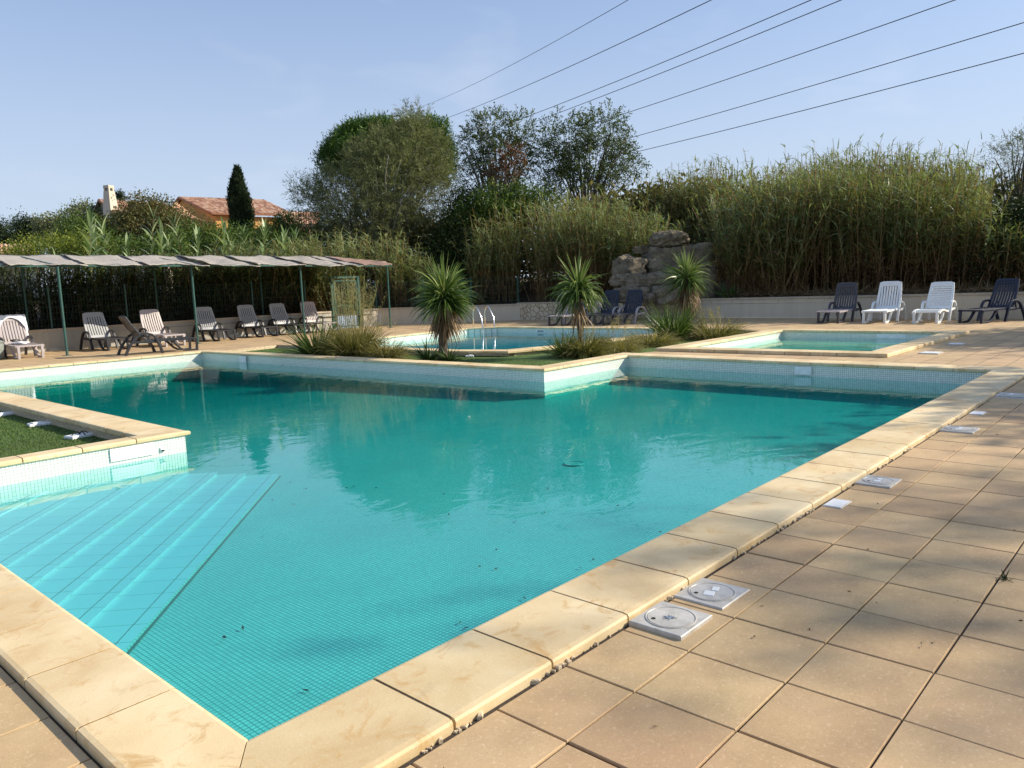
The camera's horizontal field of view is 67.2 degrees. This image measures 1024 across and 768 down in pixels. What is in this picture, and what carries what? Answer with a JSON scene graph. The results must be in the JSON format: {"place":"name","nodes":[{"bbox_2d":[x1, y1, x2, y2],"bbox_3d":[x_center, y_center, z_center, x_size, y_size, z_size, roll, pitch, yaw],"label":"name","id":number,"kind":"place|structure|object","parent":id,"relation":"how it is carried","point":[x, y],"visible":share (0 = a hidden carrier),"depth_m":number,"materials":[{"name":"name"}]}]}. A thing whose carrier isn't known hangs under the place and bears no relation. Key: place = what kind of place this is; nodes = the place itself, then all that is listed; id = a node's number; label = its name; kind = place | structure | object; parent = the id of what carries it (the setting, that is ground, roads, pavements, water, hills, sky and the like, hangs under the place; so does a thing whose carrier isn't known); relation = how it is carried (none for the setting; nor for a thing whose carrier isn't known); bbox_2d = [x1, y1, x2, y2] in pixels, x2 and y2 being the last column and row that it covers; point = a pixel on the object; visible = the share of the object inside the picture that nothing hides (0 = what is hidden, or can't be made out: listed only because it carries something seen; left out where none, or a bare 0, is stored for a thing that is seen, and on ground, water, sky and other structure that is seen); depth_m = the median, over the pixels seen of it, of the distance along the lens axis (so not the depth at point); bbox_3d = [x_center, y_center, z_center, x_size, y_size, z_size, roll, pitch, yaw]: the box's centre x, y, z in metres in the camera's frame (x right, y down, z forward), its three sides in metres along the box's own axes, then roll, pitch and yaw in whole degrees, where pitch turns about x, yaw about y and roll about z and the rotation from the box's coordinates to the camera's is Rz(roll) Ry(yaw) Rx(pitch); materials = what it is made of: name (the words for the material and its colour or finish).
{"place":"outdoors","nodes":[
{"label":"outdoors","id":0,"kind":"place"},
{"bbox_2d":[0,411,106,457],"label":"lawn terrace","id":1,"kind":"structure","parent":0,"point":[29,440],"depth_m":9.83,"materials":[{"name":"green plant"}]},
{"bbox_2d":[0,329,752,439],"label":"turf kerb","id":2,"kind":"structure","parent":1,"relation":"on","point":[97,433],"depth_m":11.97,"materials":[{"name":"beige stone"}]},
{"bbox_2d":[0,360,664,404],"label":"wall","id":3,"kind":"structure","parent":0,"point":[187,377],"depth_m":16.96,"materials":[{"name":"white tile"}]},
{"bbox_2d":[0,353,985,498],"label":"pool wall","id":4,"kind":"structure","parent":0,"point":[96,466],"depth_m":14.47,"materials":[{"name":"tile"}]},
{"bbox_2d":[109,442,152,461],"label":"wall panel","id":5,"kind":"structure","parent":4,"relation":"attached to","point":[130,452],"depth_m":8.64,"materials":[{"name":"white plastic"}]},
{"bbox_2d":[244,332,744,365],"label":"lawn","id":6,"kind":"structure","parent":0,"point":[530,358],"depth_m":18.23,"materials":[{"name":"green plant"}]},
{"bbox_2d":[268,312,348,364],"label":"spiky plant","id":7,"kind":"object","parent":6,"relation":"on","point":[304,348],"visible":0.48,"depth_m":20.31,"materials":[{"name":"green plant"}]},
{"bbox_2d":[306,275,397,356],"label":"ornamental grass","id":8,"kind":"object","parent":6,"relation":"on","point":[343,343],"depth_m":19.60,"materials":[{"name":"green plant"}]},
{"bbox_2d":[351,312,416,358],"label":"ornamental grass","id":9,"kind":"object","parent":6,"relation":"on","point":[387,351],"depth_m":19.16,"materials":[{"name":"green plant"}]},
{"bbox_2d":[408,251,481,360],"bbox_3d":[-1.574,-1.810,18.298,1.656,2.723,2.104,-1,7,13],"label":"yucca","id":10,"kind":"object","parent":6,"relation":"on","point":[445,309],"visible":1,"depth_m":18.08,"materials":[{"name":"green plant"}]},
{"bbox_2d":[530,328,583,358],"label":"spiky plant","id":11,"kind":"object","parent":6,"relation":"on","point":[557,345],"visible":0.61,"depth_m":17.86,"materials":[{"name":"green plant"}]},
{"bbox_2d":[543,249,610,344],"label":"yucca","id":12,"kind":"object","parent":6,"relation":"on","point":[578,289],"visible":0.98,"depth_m":17.83,"materials":[{"name":"green plant"}]},
{"bbox_2d":[549,320,621,359],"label":"ornamental grass","id":13,"kind":"object","parent":6,"relation":"on","point":[595,348],"depth_m":17.63,"materials":[{"name":"green plant"}]},
{"bbox_2d":[590,316,648,353],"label":"ornamental grass","id":14,"kind":"object","parent":6,"relation":"on","point":[627,347],"depth_m":18.57,"materials":[{"name":"green plant"}]},
{"bbox_2d":[616,325,688,348],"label":"ornamental grass","id":15,"kind":"object","parent":6,"relation":"on","point":[658,342],"depth_m":19.89,"materials":[{"name":"green plant"}]},
{"bbox_2d":[632,297,715,340],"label":"strappy plant","id":16,"kind":"object","parent":6,"relation":"on","point":[677,325],"visible":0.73,"depth_m":21.55,"materials":[{"name":"green plant"}]},
{"bbox_2d":[654,245,713,324],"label":"yucca","id":17,"kind":"object","parent":6,"relation":"on","point":[686,280],"visible":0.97,"depth_m":22.75,"materials":[{"name":"green plant"}]},
{"bbox_2d":[683,306,758,340],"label":"ornamental grass","id":18,"kind":"object","parent":6,"relation":"on","point":[703,333],"depth_m":21.41,"materials":[{"name":"green plant"}]},
{"bbox_2d":[65,381,928,739],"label":"pool floor","id":19,"kind":"structure","parent":0,"point":[319,579],"depth_m":7.64,"materials":[{"name":"tile"}]},
{"bbox_2d":[0,471,280,654],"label":"pool steps","id":20,"kind":"structure","parent":19,"relation":"on","point":[117,562],"depth_m":6.59,"materials":[{"name":"tile"}]},
{"bbox_2d":[377,332,638,348],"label":"round pool water","id":21,"kind":"structure","parent":0,"point":[502,340],"depth_m":25.48,"materials":[{"name":"teal liquid"}]},
{"bbox_2d":[0,379,1023,767],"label":"paving slabs","id":22,"kind":"structure","parent":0,"point":[848,693],"depth_m":3.18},
{"bbox_2d":[629,601,712,640],"bbox_3d":[0.744,1.106,3.611,0.275,0.036,0.290,4,10,42],"label":"skimmer cover","id":23,"kind":"object","parent":22,"relation":"on","point":[674,621],"visible":1,"depth_m":3.58,"materials":[{"name":"plastic"}]},
{"bbox_2d":[398,379,1023,767],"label":"paving joints","id":24,"kind":"object","parent":22,"relation":"attached to","point":[419,756],"depth_m":3.21,"materials":[{"name":"concrete"}]},
{"bbox_2d":[421,378,1023,752],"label":"mortar crumbs","id":25,"kind":"object","parent":24,"relation":"on","point":[537,681],"visible":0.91,"depth_m":3.35,"materials":[{"name":"grey concrete"}]},
{"bbox_2d":[673,578,749,610],"bbox_3d":[1.013,1.062,3.911,0.270,0.026,0.300,4,10,42],"label":"skimmer cover","id":26,"kind":"object","parent":22,"relation":"on","point":[713,594],"visible":1,"depth_m":3.88,"materials":[{"name":"plastic"}]},
{"bbox_2d":[854,475,901,488],"bbox_3d":[2.784,0.743,5.863,0.255,0.030,0.290,4,10,42],"label":"skimmer cover","id":27,"kind":"object","parent":22,"relation":"on","point":[879,481],"visible":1,"depth_m":5.83,"materials":[{"name":"plastic"}]},
{"bbox_2d":[0,318,1023,368],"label":"paving","id":28,"kind":"structure","parent":0,"point":[997,342],"depth_m":22.60,"materials":[{"name":"beige stone"}]},
{"bbox_2d":[0,318,44,358],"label":"sun lounger","id":29,"kind":"object","parent":28,"relation":"on","point":[26,339],"visible":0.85,"depth_m":23.94,"materials":[{"name":"white plastic"}]},
{"bbox_2d":[0,314,27,337],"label":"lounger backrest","id":30,"kind":"object","parent":29,"relation":"on","point":[21,318],"visible":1,"depth_m":24.20,"materials":[{"name":"white plastic"}]},
{"bbox_2d":[0,665,102,767],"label":"paving joints","id":31,"kind":"object","parent":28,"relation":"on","point":[76,742],"depth_m":2.91,"materials":[{"name":"concrete"}]},
{"bbox_2d":[79,312,128,350],"bbox_3d":[-13.760,-1.787,25.975,2.149,1.268,0.870,4,10,41],"label":"sun lounger","id":32,"kind":"object","parent":28,"relation":"on","point":[106,337],"visible":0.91,"depth_m":26.24,"materials":[{"name":"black plastic"}]},
{"bbox_2d":[117,316,197,355],"bbox_3d":[-10.769,-1.532,23.395,2.150,1.183,0.870,-8,10,-40],"label":"sun lounger","id":33,"kind":"object","parent":28,"relation":"on","point":[132,330],"visible":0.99,"depth_m":23.09,"materials":[{"name":"black plastic"}]},
{"bbox_2d":[136,309,185,346],"bbox_3d":[-12.289,-1.971,26.920,2.149,1.280,0.870,4,10,41],"label":"sun lounger","id":34,"kind":"object","parent":28,"relation":"on","point":[160,333],"visible":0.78,"depth_m":27.19,"materials":[{"name":"beige plastic"}]},
{"bbox_2d":[0,254,393,355],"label":"pergola","id":35,"kind":"object","parent":28,"relation":"on","point":[58,261],"visible":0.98,"depth_m":27.28,"materials":[{"name":"white fabric"}]},
{"bbox_2d":[191,307,235,340],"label":"sun lounger","id":36,"kind":"object","parent":28,"relation":"on","point":[213,328],"visible":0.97,"depth_m":29.31,"materials":[{"name":"black plastic"}]},
{"bbox_2d":[235,305,278,337],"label":"sun lounger","id":37,"kind":"object","parent":28,"relation":"on","point":[254,325],"visible":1,"depth_m":30.77,"materials":[{"name":"black plastic"}]},
{"bbox_2d":[267,303,309,334],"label":"sun lounger","id":38,"kind":"object","parent":28,"relation":"on","point":[275,321],"visible":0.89,"depth_m":31.86,"materials":[{"name":"black plastic"}]},
{"bbox_2d":[297,301,338,331],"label":"sun lounger","id":39,"kind":"object","parent":28,"relation":"on","point":[311,304],"visible":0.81,"depth_m":32.84,"materials":[{"name":"black plastic"}]},
{"bbox_2d":[0,350,1023,767],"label":"pool coping","id":40,"kind":"object","parent":28,"relation":"on","point":[100,700],"visible":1,"depth_m":3.44,"materials":[{"name":"stone"}]},
{"bbox_2d":[375,326,657,352],"bbox_3d":[-0.573,-1.494,24.479,9.857,0.062,9.140,4,10,42],"label":"round pool coping","id":41,"kind":"object","parent":28,"relation":"on","point":[528,349],"visible":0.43,"depth_m":25.42,"materials":[{"name":"stone"}]},
{"bbox_2d":[582,290,626,324],"bbox_3d":[3.539,-3.010,30.243,0.870,1.291,2.149,4,10,41],"label":"sun lounger","id":42,"kind":"object","parent":28,"relation":"on","point":[615,307],"visible":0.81,"depth_m":30.57,"materials":[{"name":"blue plastic"}]},
{"bbox_2d":[601,289,649,324],"bbox_3d":[4.320,-2.933,29.407,0.870,1.291,2.150,4,10,42],"label":"sun lounger","id":43,"kind":"object","parent":28,"relation":"on","point":[635,311],"visible":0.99,"depth_m":29.68,"materials":[{"name":"plastic"}]},
{"bbox_2d":[655,329,969,357],"bbox_3d":[7.293,-1.045,18.363,5.027,0.072,6.612,4,10,42],"label":"kids pool coping","id":44,"kind":"object","parent":28,"relation":"on","point":[937,337],"visible":0.98,"depth_m":17.10,"materials":[{"name":"stone"}]},
{"bbox_2d":[816,282,861,323],"bbox_3d":[10.915,-2.718,25.674,0.870,1.301,2.150,4,10,42],"label":"sun lounger","id":45,"kind":"object","parent":28,"relation":"on","point":[845,309],"visible":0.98,"depth_m":25.95,"materials":[{"name":"grey plastic"}]},
{"bbox_2d":[861,281,906,323],"bbox_3d":[11.990,-2.648,24.842,0.870,1.291,2.149,4,10,41],"label":"sun lounger","id":46,"kind":"object","parent":28,"relation":"on","point":[879,309],"visible":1,"depth_m":25.15,"materials":[{"name":"white plastic"}]},
{"bbox_2d":[912,281,957,323],"bbox_3d":[13.065,-2.526,23.812,0.870,1.225,2.150,4,10,42],"label":"sun lounger","id":47,"kind":"object","parent":28,"relation":"on","point":[939,301],"visible":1,"depth_m":24.16,"materials":[{"name":"white plastic"}]},
{"bbox_2d":[958,278,1023,323],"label":"sun lounger","id":48,"kind":"object","parent":28,"relation":"on","point":[995,306],"visible":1,"depth_m":23.00,"materials":[{"name":"blue plastic"}]},
{"bbox_2d":[0,0,1023,328],"label":"sky","id":49,"kind":"structure","parent":0,"point":[167,96],"materials":[{"name":"blue"}]},
{"bbox_2d":[370,328,654,342],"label":"round pool wall","id":50,"kind":"structure","parent":0,"point":[423,336],"depth_m":27.91,"materials":[{"name":"tile"}]},
{"bbox_2d":[18,276,1023,330],"bbox_3d":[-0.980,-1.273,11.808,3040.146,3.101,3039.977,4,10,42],"label":"ground","id":51,"kind":"structure","parent":0,"point":[523,296],"depth_m":36.37,"materials":[{"name":"soil"}]},
{"bbox_2d":[1,206,40,248],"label":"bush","id":52,"kind":"object","parent":51,"relation":"on","point":[19,223],"visible":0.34,"depth_m":84.27,"materials":[{"name":"green plant"}]},
{"bbox_2d":[25,208,61,290],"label":"pale tree","id":53,"kind":"object","parent":51,"relation":"on","point":[41,223],"visible":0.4,"depth_m":79.31,"materials":[{"name":"green plant"}]},
{"bbox_2d":[0,226,131,281],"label":"shrub","id":54,"kind":"object","parent":51,"relation":"on","point":[29,249],"visible":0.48,"depth_m":33.05,"materials":[{"name":"green plant"}]},
{"bbox_2d":[45,193,103,284],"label":"pale tree","id":55,"kind":"object","parent":51,"relation":"on","point":[97,210],"visible":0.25,"depth_m":53.87,"materials":[{"name":"green plant"}]},
{"bbox_2d":[65,204,107,323],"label":"giant reed","id":56,"kind":"object","parent":51,"relation":"on","point":[90,218],"visible":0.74,"depth_m":27.96,"materials":[{"name":"green plant"}]},
{"bbox_2d":[39,203,153,276],"bbox_3d":[-18.868,-5.679,35.476,8.196,5.761,5.265,4,10,42],"label":"shrub","id":57,"kind":"object","parent":51,"relation":"on","point":[80,224],"visible":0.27,"depth_m":35.95,"materials":[{"name":"green plant"}]},
{"bbox_2d":[94,185,170,289],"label":"tiled house","id":58,"kind":"structure","parent":51,"relation":"on","point":[106,202],"depth_m":50.29,"materials":[{"name":"paint"}]},
{"bbox_2d":[95,186,206,285],"bbox_3d":[-17.647,-6.431,38.002,5.275,6.539,5.054,4,10,42],"label":"bushy tree","id":59,"kind":"object","parent":51,"relation":"on","point":[134,217],"visible":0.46,"depth_m":37.12,"materials":[{"name":"green plant"}]},
{"bbox_2d":[0,241,324,329],"bbox_3d":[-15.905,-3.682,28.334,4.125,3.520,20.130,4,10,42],"label":"reed thicket","id":60,"kind":"object","parent":51,"relation":"on","point":[75,273],"visible":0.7,"depth_m":28.89,"materials":[{"name":"green plant"}]},
{"bbox_2d":[3,311,331,354],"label":"garden wall","id":61,"kind":"structure","parent":51,"relation":"on","point":[51,339],"depth_m":28.15,"materials":[{"name":"grey concrete"}]},
{"bbox_2d":[0,280,306,328],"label":"fence","id":62,"kind":"object","parent":61,"relation":"on","point":[50,313],"visible":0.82,"depth_m":28.43,"materials":[{"name":"metal"}]},
{"bbox_2d":[124,213,259,270],"bbox_3d":[-14.809,-5.440,35.482,4.745,4.975,6.044,4,10,42],"label":"shrub","id":63,"kind":"object","parent":51,"relation":"on","point":[206,237],"visible":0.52,"depth_m":35.04,"materials":[{"name":"green plant"}]},
{"bbox_2d":[225,163,255,232],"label":"cypress tree","id":64,"kind":"object","parent":51,"relation":"on","point":[240,208],"visible":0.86,"depth_m":50.90,"materials":[{"name":"green plant"}]},
{"bbox_2d":[172,196,321,283],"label":"tiled house","id":65,"kind":"structure","parent":51,"relation":"on","point":[215,209],"depth_m":60.03,"materials":[{"name":"tile"}]},
{"bbox_2d":[216,218,335,255],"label":"shrub","id":66,"kind":"object","parent":51,"relation":"on","point":[256,233],"visible":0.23,"depth_m":37.65,"materials":[{"name":"green plant"}]},
{"bbox_2d":[258,209,311,243],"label":"shrub","id":67,"kind":"object","parent":51,"relation":"on","point":[283,222],"visible":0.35,"depth_m":41.61,"materials":[{"name":"green plant"}]},
{"bbox_2d":[184,225,487,316],"bbox_3d":[-7.887,-5.432,36.463,15.091,4.237,7.034,-6,8,-28],"label":"reed thicket","id":68,"kind":"object","parent":51,"relation":"on","point":[398,274],"visible":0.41,"depth_m":35.95,"materials":[{"name":"green plant"}]},
{"bbox_2d":[329,276,361,328],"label":"garden gate","id":69,"kind":"structure","parent":51,"relation":"on","point":[332,284],"depth_m":34.59,"materials":[{"name":"green metal"}]},
{"bbox_2d":[280,94,465,298],"bbox_3d":[-7.016,-9.536,40.465,8.476,11.299,8.275,4,10,42],"label":"tamarisk tree","id":70,"kind":"object","parent":51,"relation":"on","point":[374,202],"visible":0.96,"depth_m":39.65,"materials":[{"name":"green plant"}]},
{"bbox_2d":[308,109,460,203],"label":"umbrella pine","id":71,"kind":"object","parent":51,"relation":"on","point":[335,140],"visible":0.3,"depth_m":49.18,"materials":[{"name":"green plant"}]},
{"bbox_2d":[281,185,578,294],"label":"shrub","id":72,"kind":"object","parent":51,"relation":"on","point":[427,247],"visible":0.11,"depth_m":40.10,"materials":[{"name":"green plant"}]},
{"bbox_2d":[380,304,519,325],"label":"garden wall","id":73,"kind":"structure","parent":51,"relation":"on","point":[500,312],"depth_m":36.00,"materials":[{"name":"grey concrete"}]},
{"bbox_2d":[360,276,518,308],"bbox_3d":[-3.325,-4.152,36.006,7.296,1.500,0.538,-3,7,-5],"label":"fence","id":74,"kind":"object","parent":73,"relation":"on","point":[470,279],"visible":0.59,"depth_m":36.01,"materials":[{"name":"metal"}]},
{"bbox_2d":[401,180,502,289],"bbox_3d":[-2.995,-7.132,39.057,5.355,6.556,4.700,-6,8,-25],"label":"shaded tree","id":75,"kind":"object","parent":51,"relation":"on","point":[449,254],"visible":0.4,"depth_m":38.67,"materials":[{"name":"green plant"}]},
{"bbox_2d":[450,102,547,209],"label":"robinia tree","id":76,"kind":"object","parent":51,"relation":"on","point":[490,146],"visible":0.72,"depth_m":45.60,"materials":[{"name":"green plant"}]},
{"bbox_2d":[440,171,561,247],"bbox_3d":[-0.579,-7.525,40.083,5.479,6.874,5.489,4,10,42],"label":"leafy tree","id":77,"kind":"object","parent":51,"relation":"on","point":[517,187],"visible":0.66,"depth_m":39.29,"materials":[{"name":"green plant"}]},
{"bbox_2d":[480,140,529,293],"bbox_3d":[-0.130,-8.430,40.351,1.976,8.556,2.696,12,16,63],"label":"withered tree","id":78,"kind":"object","parent":51,"relation":"on","point":[502,158],"visible":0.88,"depth_m":39.83,"materials":[{"name":"green plant"}]},
{"bbox_2d":[447,182,702,302],"bbox_3d":[2.781,-7.163,38.301,13.462,5.847,8.372,1,8,26],"label":"reed thicket","id":79,"kind":"object","parent":51,"relation":"on","point":[589,242],"visible":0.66,"depth_m":36.52,"materials":[{"name":"green plant"}]},
{"bbox_2d":[525,97,652,210],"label":"robinia tree","id":80,"kind":"object","parent":51,"relation":"on","point":[564,169],"visible":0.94,"depth_m":45.37,"materials":[{"name":"green plant"}]},
{"bbox_2d":[517,300,698,319],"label":"stone wall","id":81,"kind":"structure","parent":51,"relation":"on","point":[535,311],"depth_m":35.13,"materials":[{"name":"grey stone"}]},
{"bbox_2d":[610,286,649,303],"bbox_3d":[4.910,-3.654,31.591,1.684,0.720,0.989,-4,7,-10],"label":"boulder","id":82,"kind":"object","parent":51,"relation":"on","point":[623,291],"visible":0.45,"depth_m":31.22,"materials":[{"name":"stone"}]},
{"bbox_2d":[619,271,674,292],"bbox_3d":[5.574,-4.248,32.296,2.549,0.898,1.295,-2,7,3],"label":"boulder","id":83,"kind":"object","parent":82,"relation":"on","point":[649,280],"visible":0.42,"depth_m":31.78,"materials":[{"name":"stone"}]},
{"bbox_2d":[611,254,647,275],"bbox_3d":[5.017,-4.883,33.166,1.377,1.442,1.613,4,10,42],"label":"boulder","id":84,"kind":"object","parent":83,"relation":"on","point":[623,264],"visible":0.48,"depth_m":32.76,"materials":[{"name":"stone"}]},
{"bbox_2d":[545,169,748,274],"bbox_3d":[7.564,-8.230,42.286,13.095,7.076,10.210,-4,7,-15],"label":"shrub","id":85,"kind":"object","parent":51,"relation":"on","point":[635,196],"visible":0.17,"depth_m":39.17,"materials":[{"name":"green plant"}]},
{"bbox_2d":[650,285,678,304],"bbox_3d":[6.325,-3.623,31.411,1.495,0.849,1.003,-4,8,-17],"label":"boulder","id":86,"kind":"object","parent":51,"relation":"on","point":[657,290],"visible":0.59,"depth_m":30.99,"materials":[{"name":"stone"}]},
{"bbox_2d":[693,264,717,298],"bbox_3d":[8.273,-4.411,33.497,1.289,1.620,1.279,-1,7,9],"label":"boulder","id":87,"kind":"object","parent":51,"relation":"on","point":[711,286],"visible":0.38,"depth_m":32.94,"materials":[{"name":"stone"}]},
{"bbox_2d":[641,242,714,283],"bbox_3d":[7.249,-5.263,33.978,3.346,1.814,1.726,-3,7,-5],"label":"boulder","id":88,"kind":"object","parent":87,"relation":"on","point":[654,256],"visible":0.58,"depth_m":33.23,"materials":[{"name":"stone"}]},
{"bbox_2d":[648,230,689,247],"bbox_3d":[6.873,-6.306,33.590,1.815,0.830,1.211,-3,7,-6],"label":"boulder","id":89,"kind":"object","parent":88,"relation":"on","point":[669,238],"visible":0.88,"depth_m":33.18,"materials":[{"name":"stone"}]},
{"bbox_2d":[686,158,852,293],"bbox_3d":[10.219,-6.364,31.285,5.968,5.365,6.775,-7,9,-34],"label":"reed thicket","id":90,"kind":"object","parent":51,"relation":"on","point":[769,258],"visible":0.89,"depth_m":30.67,"materials":[{"name":"green plant"}]},
{"bbox_2d":[636,133,997,281],"bbox_3d":[12.986,-7.998,36.022,16.520,6.619,6.699,4,10,42],"label":"reed thicket","id":91,"kind":"object","parent":51,"relation":"on","point":[700,191],"visible":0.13,"depth_m":35.70,"materials":[{"name":"green plant"}]},
{"bbox_2d":[640,157,1022,273],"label":"shrub","id":92,"kind":"object","parent":51,"relation":"on","point":[704,223],"visible":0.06,"depth_m":36.44,"materials":[{"name":"green plant"}]},
{"bbox_2d":[699,292,1023,318],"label":"garden wall","id":93,"kind":"structure","parent":51,"relation":"on","point":[786,307],"depth_m":28.36,"materials":[{"name":"grey concrete"}]},
{"bbox_2d":[718,273,1023,302],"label":"reed litter","id":94,"kind":"object","parent":51,"relation":"on","point":[927,288],"visible":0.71,"depth_m":28.06,"materials":[{"name":"plant"}]},
{"bbox_2d":[731,144,1023,293],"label":"reed thicket","id":95,"kind":"object","parent":51,"relation":"on","point":[887,235],"visible":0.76,"depth_m":28.26,"materials":[{"name":"green plant"}]},
{"bbox_2d":[954,186,1023,290],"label":"shrub","id":96,"kind":"object","parent":51,"relation":"on","point":[1017,216],"visible":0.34,"depth_m":26.02,"materials":[{"name":"green plant"}]},
{"bbox_2d":[972,118,1023,220],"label":"tamarisk tree","id":97,"kind":"object","parent":51,"relation":"on","point":[1018,184],"visible":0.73,"depth_m":33.98,"materials":[{"name":"green plant"}]},
{"bbox_2d":[412,22,1023,192],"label":"power line","id":98,"kind":"object","parent":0,"point":[827,81],"visible":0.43,"depth_m":37.40,"materials":[{"name":"black metal"}]},
{"bbox_2d":[498,0,954,153],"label":"power line","id":99,"kind":"object","parent":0,"point":[792,56],"visible":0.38,"depth_m":36.26,"materials":[{"name":"black metal"}]},
{"bbox_2d":[451,53,1023,192],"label":"power line","id":100,"kind":"object","parent":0,"point":[839,101],"visible":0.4,"depth_m":36.81,"materials":[{"name":"black metal"}]},
{"bbox_2d":[700,332,934,347],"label":"kids pool wall","id":101,"kind":"structure","parent":0,"point":[804,334],"depth_m":20.55,"materials":[{"name":"tile"}]},
{"bbox_2d":[725,337,915,350],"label":"kids pool water","id":102,"kind":"structure","parent":0,"point":[840,344],"depth_m":19.24,"materials":[{"name":"teal liquid"}]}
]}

